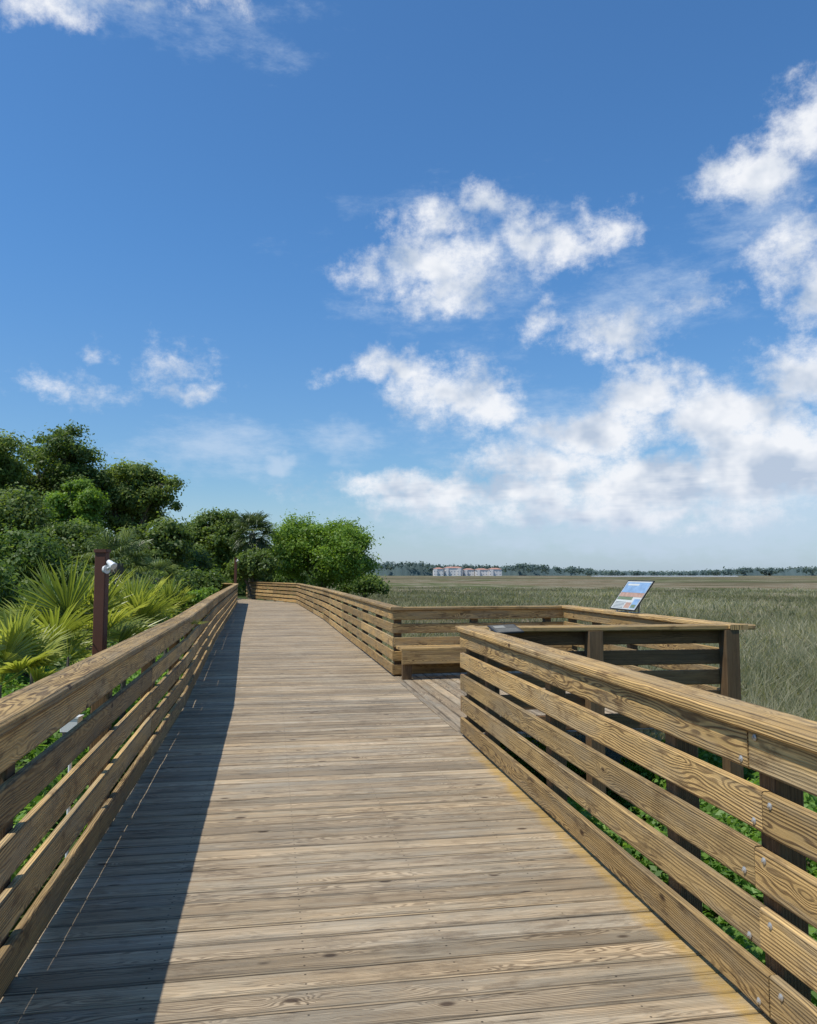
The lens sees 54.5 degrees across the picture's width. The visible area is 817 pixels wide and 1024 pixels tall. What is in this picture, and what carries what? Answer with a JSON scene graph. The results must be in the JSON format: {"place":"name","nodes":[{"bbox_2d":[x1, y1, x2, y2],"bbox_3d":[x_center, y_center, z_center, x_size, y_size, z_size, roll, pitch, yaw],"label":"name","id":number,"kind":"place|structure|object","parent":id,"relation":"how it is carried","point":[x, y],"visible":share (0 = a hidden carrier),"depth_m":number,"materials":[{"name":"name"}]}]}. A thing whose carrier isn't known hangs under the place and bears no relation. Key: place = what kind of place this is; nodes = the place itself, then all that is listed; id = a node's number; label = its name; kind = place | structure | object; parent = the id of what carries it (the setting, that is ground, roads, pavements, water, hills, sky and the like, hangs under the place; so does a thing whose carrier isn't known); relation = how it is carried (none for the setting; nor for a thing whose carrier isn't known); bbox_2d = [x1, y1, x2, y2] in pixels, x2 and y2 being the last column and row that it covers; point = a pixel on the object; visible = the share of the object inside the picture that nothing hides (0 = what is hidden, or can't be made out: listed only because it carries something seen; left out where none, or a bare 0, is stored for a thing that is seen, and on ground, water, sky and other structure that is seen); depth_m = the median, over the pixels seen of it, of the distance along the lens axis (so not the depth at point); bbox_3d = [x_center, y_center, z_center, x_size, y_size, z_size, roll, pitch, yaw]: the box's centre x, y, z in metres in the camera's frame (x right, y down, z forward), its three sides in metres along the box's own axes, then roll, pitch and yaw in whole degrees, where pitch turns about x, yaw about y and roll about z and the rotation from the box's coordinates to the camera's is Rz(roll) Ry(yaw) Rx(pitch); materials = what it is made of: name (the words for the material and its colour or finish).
{"place":"outdoors","nodes":[
{"label":"outdoors","id":0,"kind":"place"},
{"bbox_2d":[0,0,816,571],"label":"sky","id":1,"kind":"structure","parent":0,"point":[474,282],"materials":[{"name":"blue"}]},
{"bbox_2d":[3,576,816,935],"bbox_3d":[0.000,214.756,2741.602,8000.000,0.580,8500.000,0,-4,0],"label":"ground","id":2,"kind":"structure","parent":0,"point":[805,584],"depth_m":171.58,"materials":[{"name":"green plant"}]},
{"bbox_2d":[0,559,25,611],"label":"shrub","id":3,"kind":"object","parent":2,"relation":"on","point":[5,591],"visible":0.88,"depth_m":11.94,"materials":[{"name":"green plant"}]},
{"bbox_2d":[4,588,35,684],"bbox_3d":[-6.713,2.273,13.924,1.857,1.860,1.578,2,-5,-28],"label":"shrub","id":4,"kind":"object","parent":2,"relation":"on","point":[26,674],"visible":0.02,"depth_m":13.72,"materials":[{"name":"green plant"}]},
{"bbox_2d":[0,428,42,497],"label":"oak tree","id":5,"kind":"object","parent":2,"relation":"on","point":[10,466],"visible":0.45,"depth_m":39.93,"materials":[{"name":"green plant"}]},
{"bbox_2d":[0,493,51,538],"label":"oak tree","id":6,"kind":"object","parent":2,"relation":"on","point":[28,531],"depth_m":28.75,"materials":[{"name":"green plant"}]},
{"bbox_2d":[0,482,58,588],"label":"shrub","id":7,"kind":"object","parent":2,"relation":"on","point":[19,508],"visible":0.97,"depth_m":23.69,"materials":[{"name":"green plant"}]},
{"bbox_2d":[0,597,71,697],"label":"palmetto","id":8,"kind":"object","parent":2,"relation":"on","point":[22,648],"visible":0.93,"depth_m":6.70,"materials":[{"name":"green plant"}]},
{"bbox_2d":[0,520,75,591],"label":"shrub","id":9,"kind":"object","parent":2,"relation":"on","point":[17,552],"visible":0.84,"depth_m":18.60,"materials":[{"name":"green plant"}]},
{"bbox_2d":[0,600,107,684],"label":"palmetto","id":10,"kind":"object","parent":2,"relation":"on","point":[81,645],"visible":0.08,"depth_m":9.85,"materials":[{"name":"green plant"}]},
{"bbox_2d":[10,419,113,529],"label":"oak tree","id":11,"kind":"object","parent":2,"relation":"on","point":[62,457],"visible":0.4,"depth_m":43.69,"materials":[{"name":"green plant"}]},
{"bbox_2d":[14,556,111,594],"bbox_3d":[-9.683,2.518,21.861,2.711,2.588,2.458,0,-4,0],"label":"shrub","id":12,"kind":"object","parent":2,"relation":"on","point":[79,569],"visible":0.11,"depth_m":21.31,"materials":[{"name":"green plant"}]},
{"bbox_2d":[31,516,105,568],"bbox_3d":[-13.546,2.512,30.783,5.272,4.597,5.922,0,-4,0],"label":"shrub","id":13,"kind":"object","parent":2,"relation":"on","point":[74,537],"visible":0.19,"depth_m":30.00,"materials":[{"name":"green plant"}]},
{"bbox_2d":[60,715,83,857],"bbox_3d":[-2.030,1.898,4.728,0.120,1.345,0.080,0,-4,0],"label":"junction box","id":14,"kind":"object","parent":2,"relation":"on","point":[71,724],"visible":0.27,"depth_m":4.74,"materials":[{"name":"white plastic"}]},
{"bbox_2d":[42,477,110,530],"bbox_3d":[-15.271,1.786,36.287,3.545,6.885,3.272,0,-4,0],"label":"oak tree","id":15,"kind":"object","parent":2,"relation":"on","point":[84,502],"visible":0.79,"depth_m":35.78,"materials":[{"name":"green plant"}]},
{"bbox_2d":[71,592,92,651],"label":"shrub","id":16,"kind":"object","parent":2,"relation":"on","point":[88,648],"depth_m":16.64,"materials":[{"name":"green plant"}]},
{"bbox_2d":[0,553,166,775],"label":"palmetto","id":17,"kind":"object","parent":2,"relation":"on","point":[59,606],"visible":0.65,"depth_m":8.10,"materials":[{"name":"green plant"}]},
{"bbox_2d":[0,655,182,880],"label":"ground cover plants","id":18,"kind":"object","parent":2,"relation":"on","point":[23,813],"visible":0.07,"depth_m":8.60,"materials":[{"name":"green plant"}]},
{"bbox_2d":[89,549,116,750],"bbox_3d":[-2.880,1.567,7.479,0.226,2.430,0.170,0,-4,0],"label":"lamp post","id":19,"kind":"object","parent":2,"relation":"on","point":[104,565],"visible":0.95,"depth_m":7.51,"materials":[{"name":"brown wood"}]},
{"bbox_2d":[81,561,136,585],"bbox_3d":[-11.748,2.925,29.784,4.425,3.020,3.714,0,-4,0],"label":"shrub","id":20,"kind":"object","parent":2,"relation":"on","point":[110,571],"visible":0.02,"depth_m":29.19,"materials":[{"name":"green plant"}]},
{"bbox_2d":[71,523,158,584],"bbox_3d":[-9.146,2.229,24.826,2.700,3.990,2.926,0,-4,0],"label":"cabbage palm","id":21,"kind":"object","parent":2,"relation":"on","point":[115,545],"visible":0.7,"depth_m":24.75,"materials":[{"name":"green plant"}]},
{"bbox_2d":[43,606,193,671],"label":"ground cover plants","id":22,"kind":"object","parent":2,"relation":"on","point":[110,643],"visible":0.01,"depth_m":16.68,"materials":[{"name":"green plant"}]},
{"bbox_2d":[78,457,188,538],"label":"oak tree","id":23,"kind":"object","parent":2,"relation":"on","point":[138,494],"visible":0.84,"depth_m":46.20,"materials":[{"name":"green plant"}]},
{"bbox_2d":[82,567,208,719],"bbox_3d":[-3.598,1.901,10.380,1.826,2.412,1.572,2,-5,-25],"label":"palmetto","id":24,"kind":"object","parent":2,"relation":"on","point":[153,608],"visible":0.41,"depth_m":10.13,"materials":[{"name":"green plant"}]},
{"bbox_2d":[119,576,184,627],"bbox_3d":[-7.195,2.799,21.897,2.019,2.038,2.010,-2,-5,26],"label":"shrub","id":25,"kind":"object","parent":2,"relation":"on","point":[150,586],"visible":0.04,"depth_m":21.67,"materials":[{"name":"green plant"}]},
{"bbox_2d":[127,552,183,588],"bbox_3d":[-9.335,2.982,28.875,2.239,3.114,2.066,2,-5,-26],"label":"shrub","id":26,"kind":"object","parent":2,"relation":"on","point":[160,564],"visible":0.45,"depth_m":28.86,"materials":[{"name":"green plant"}]},
{"bbox_2d":[116,510,199,574],"bbox_3d":[-12.870,2.714,40.092,4.648,5.630,4.416,0,-4,0],"label":"bush","id":27,"kind":"object","parent":2,"relation":"on","point":[170,537],"visible":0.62,"depth_m":39.25,"materials":[{"name":"green plant"}]},
{"bbox_2d":[143,565,204,591],"bbox_3d":[-10.879,3.634,35.747,3.102,2.529,3.100,0,-4,0],"label":"shrub","id":28,"kind":"object","parent":2,"relation":"on","point":[186,580],"visible":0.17,"depth_m":35.60,"materials":[{"name":"green plant"}]},
{"bbox_2d":[13,517,337,598],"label":"woods","id":29,"kind":"object","parent":2,"relation":"on","point":[308,582],"visible":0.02,"depth_m":77.97,"materials":[{"name":"green plant"}]},
{"bbox_2d":[143,576,209,654],"bbox_3d":[-4.515,2.313,14.816,1.566,2.277,1.192,0,-4,0],"label":"palmetto","id":30,"kind":"object","parent":2,"relation":"on","point":[169,590],"visible":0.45,"depth_m":14.79,"materials":[{"name":"green plant"}]},
{"bbox_2d":[179,588,208,610],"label":"shrub","id":31,"kind":"object","parent":2,"relation":"on","point":[199,596],"visible":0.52,"depth_m":25.56,"materials":[{"name":"green plant"}]},
{"bbox_2d":[184,543,216,572],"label":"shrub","id":32,"kind":"object","parent":2,"relation":"on","point":[201,562],"visible":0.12,"depth_m":49.28,"materials":[{"name":"green plant"}]},
{"bbox_2d":[184,564,232,591],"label":"shrub","id":33,"kind":"object","parent":2,"relation":"on","point":[214,578],"visible":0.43,"depth_m":43.40,"materials":[{"name":"green plant"}]},
{"bbox_2d":[200,585,218,595],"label":"shrub","id":34,"kind":"object","parent":2,"relation":"on","point":[210,591],"visible":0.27,"depth_m":33.69,"materials":[{"name":"green plant"}]},
{"bbox_2d":[175,507,250,572],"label":"oak tree","id":35,"kind":"object","parent":2,"relation":"on","point":[215,531],"visible":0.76,"depth_m":60.69,"materials":[{"name":"green plant"}]},
{"bbox_2d":[234,558,238,582],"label":"lamp post","id":36,"kind":"object","parent":2,"relation":"on","point":[235,570],"visible":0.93,"depth_m":42.82,"materials":[{"name":"brown wood"}]},
{"bbox_2d":[227,509,276,598],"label":"cabbage palm","id":37,"kind":"object","parent":2,"relation":"on","point":[256,522],"visible":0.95,"depth_m":52.57,"materials":[{"name":"green plant"}]},
{"bbox_2d":[221,544,285,599],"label":"shrub","id":38,"kind":"object","parent":2,"relation":"on","point":[254,565],"visible":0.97,"depth_m":50.23,"materials":[{"name":"green plant"}]},
{"bbox_2d":[237,573,301,597],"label":"shrub","id":39,"kind":"object","parent":2,"relation":"on","point":[286,580],"visible":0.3,"depth_m":62.39,"materials":[{"name":"green plant"}]},
{"bbox_2d":[264,508,384,607],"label":"broadleaf tree","id":40,"kind":"object","parent":2,"relation":"on","point":[334,555],"visible":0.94,"depth_m":54.80,"materials":[{"name":"green plant"}]},
{"bbox_2d":[336,572,390,597],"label":"shrub","id":41,"kind":"object","parent":2,"relation":"on","point":[369,584],"visible":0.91,"depth_m":60.82,"materials":[{"name":"green plant"}]},
{"bbox_2d":[356,561,816,575],"bbox_3d":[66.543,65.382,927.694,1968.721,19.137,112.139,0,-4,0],"label":"distant treeline","id":42,"kind":"object","parent":2,"relation":"on","point":[418,569],"visible":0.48,"depth_m":921.26,"materials":[{"name":"green plant"}]},
{"bbox_2d":[460,623,755,825],"bbox_3d":[2.052,2.338,7.985,3.081,2.372,0.226,1,-4,-8],"label":"railing","id":43,"kind":"object","parent":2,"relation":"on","point":[594,639],"visible":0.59,"depth_m":8.11,"materials":[{"name":"brown wood"}]},
{"bbox_2d":[500,737,816,1006],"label":"ground cover plants","id":44,"kind":"object","parent":2,"relation":"on","point":[732,932],"visible":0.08,"depth_m":6.86,"materials":[{"name":"green plant"}]},
{"bbox_2d":[433,567,443,575],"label":"apartment building","id":45,"kind":"structure","parent":0,"point":[438,571],"depth_m":843.47,"materials":[{"name":"white paint"}]},
{"bbox_2d":[443,567,461,575],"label":"apartment building","id":46,"kind":"structure","parent":0,"point":[452,571],"depth_m":847.46,"materials":[{"name":"white paint"}]},
{"bbox_2d":[462,568,473,575],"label":"apartment building","id":47,"kind":"structure","parent":0,"point":[468,572],"depth_m":853.44,"materials":[{"name":"white paint"}]},
{"bbox_2d":[474,568,487,575],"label":"apartment building","id":48,"kind":"structure","parent":0,"point":[480,572],"depth_m":849.53,"materials":[{"name":"white paint"}]},
{"bbox_2d":[488,568,501,575],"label":"apartment building","id":49,"kind":"structure","parent":0,"point":[494,571],"depth_m":847.46,"materials":[{"name":"white paint"}]},
{"bbox_2d":[393,671,661,736],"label":"platform deck path","id":50,"kind":"structure","parent":0,"point":[439,694],"depth_m":10.44,"materials":[{"name":"brown wood"}]},
{"bbox_2d":[392,605,562,675],"bbox_3d":[1.131,2.703,12.695,2.851,2.372,0.205,1,-5,-12],"label":"railing","id":51,"kind":"object","parent":50,"relation":"on","point":[474,614],"visible":0.51,"depth_m":12.57,"materials":[{"name":"brown wood"}]},
{"bbox_2d":[396,645,571,679],"bbox_3d":[1.192,2.328,12.417,2.744,0.475,0.428,1,-5,-12],"label":"bench","id":52,"kind":"object","parent":50,"relation":"on","point":[431,654],"visible":0.47,"depth_m":12.04,"materials":[{"name":"brown wood"}]},
{"bbox_2d":[560,605,748,735],"bbox_3d":[2.989,2.537,10.582,0.205,2.375,5.128,1,-4,-9],"label":"railing","id":53,"kind":"object","parent":50,"relation":"on","point":[594,616],"visible":0.3,"depth_m":10.23,"materials":[{"name":"brown wood"}]},
{"bbox_2d":[610,580,654,612],"bbox_3d":[3.027,1.145,10.762,0.300,0.430,0.786,1,-4,-9],"label":"interpretive sign","id":54,"kind":"object","parent":53,"relation":"attached to","point":[631,595],"visible":0.99,"depth_m":10.72,"materials":[{"name":"plastic"}]},
{"bbox_2d":[276,586,816,780],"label":"marsh grass","id":55,"kind":"structure","parent":0,"point":[797,629],"depth_m":43.91,"materials":[{"name":"green plant"}]},
{"bbox_2d":[592,576,738,576],"bbox_3d":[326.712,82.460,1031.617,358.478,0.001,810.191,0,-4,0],"label":"water","id":56,"kind":"structure","parent":0,"point":[665,576],"depth_m":658.92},
{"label":"boardwalk beam","id":57,"kind":"structure","parent":0,"visible":0},
{"bbox_2d":[0,598,776,1023],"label":"boardwalk path","id":58,"kind":"structure","parent":57,"relation":"on","point":[318,820],"depth_m":4.02,"materials":[{"name":"brown wood"}]},
{"bbox_2d":[0,617,189,999],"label":"railing","id":59,"kind":"object","parent":58,"relation":"on","point":[34,715],"visible":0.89,"depth_m":3.94,"materials":[{"name":"brown wood"}]},
{"bbox_2d":[175,595,218,704],"bbox_3d":[-3.706,2.824,14.261,0.205,2.373,9.893,1,-5,-11],"label":"railing","id":60,"kind":"object","parent":58,"relation":"on","point":[201,638],"visible":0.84,"depth_m":12.09,"materials":[{"name":"brown wood"}]},
{"bbox_2d":[213,584,237,637],"bbox_3d":[-6.876,4.076,30.413,0.205,2.371,23.116,1,-5,-11],"label":"railing","id":61,"kind":"object","parent":58,"relation":"on","point":[226,604],"visible":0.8,"depth_m":24.67,"materials":[{"name":"brown wood"}]},
{"bbox_2d":[220,583,237,600],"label":"railing","id":62,"kind":"object","parent":58,"relation":"on","point":[226,585],"visible":0.16,"depth_m":43.01,"materials":[{"name":"brown wood"}]},
{"bbox_2d":[246,582,297,602],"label":"railing","id":63,"kind":"object","parent":58,"relation":"on","point":[285,596],"visible":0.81,"depth_m":46.46,"materials":[{"name":"brown wood"}]},
{"bbox_2d":[296,583,327,618],"bbox_3d":[-4.436,4.433,35.061,0.205,2.377,15.738,1,-5,-11],"label":"railing","id":64,"kind":"object","parent":58,"relation":"on","point":[311,594],"visible":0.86,"depth_m":32.91,"materials":[{"name":"brown wood"}]},
{"bbox_2d":[322,589,402,674],"bbox_3d":[-1.531,3.256,19.855,0.205,2.375,15.366,1,-4,-10],"label":"railing","id":65,"kind":"object","parent":58,"relation":"on","point":[379,609],"visible":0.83,"depth_m":16.08,"materials":[{"name":"brown wood"}]},
{"bbox_2d":[455,625,816,1023],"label":"railing","id":66,"kind":"object","parent":58,"relation":"attached to","point":[776,750],"visible":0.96,"depth_m":3.48,"materials":[{"name":"brown wood"}]},
{"bbox_2d":[487,624,523,633],"bbox_3d":[0.883,1.076,7.226,0.255,0.086,0.334,1,-4,-9],"label":"plaque","id":67,"kind":"object","parent":66,"relation":"attached to","point":[508,628],"visible":0.9,"depth_m":7.20,"materials":[{"name":"black plastic"}]}
]}

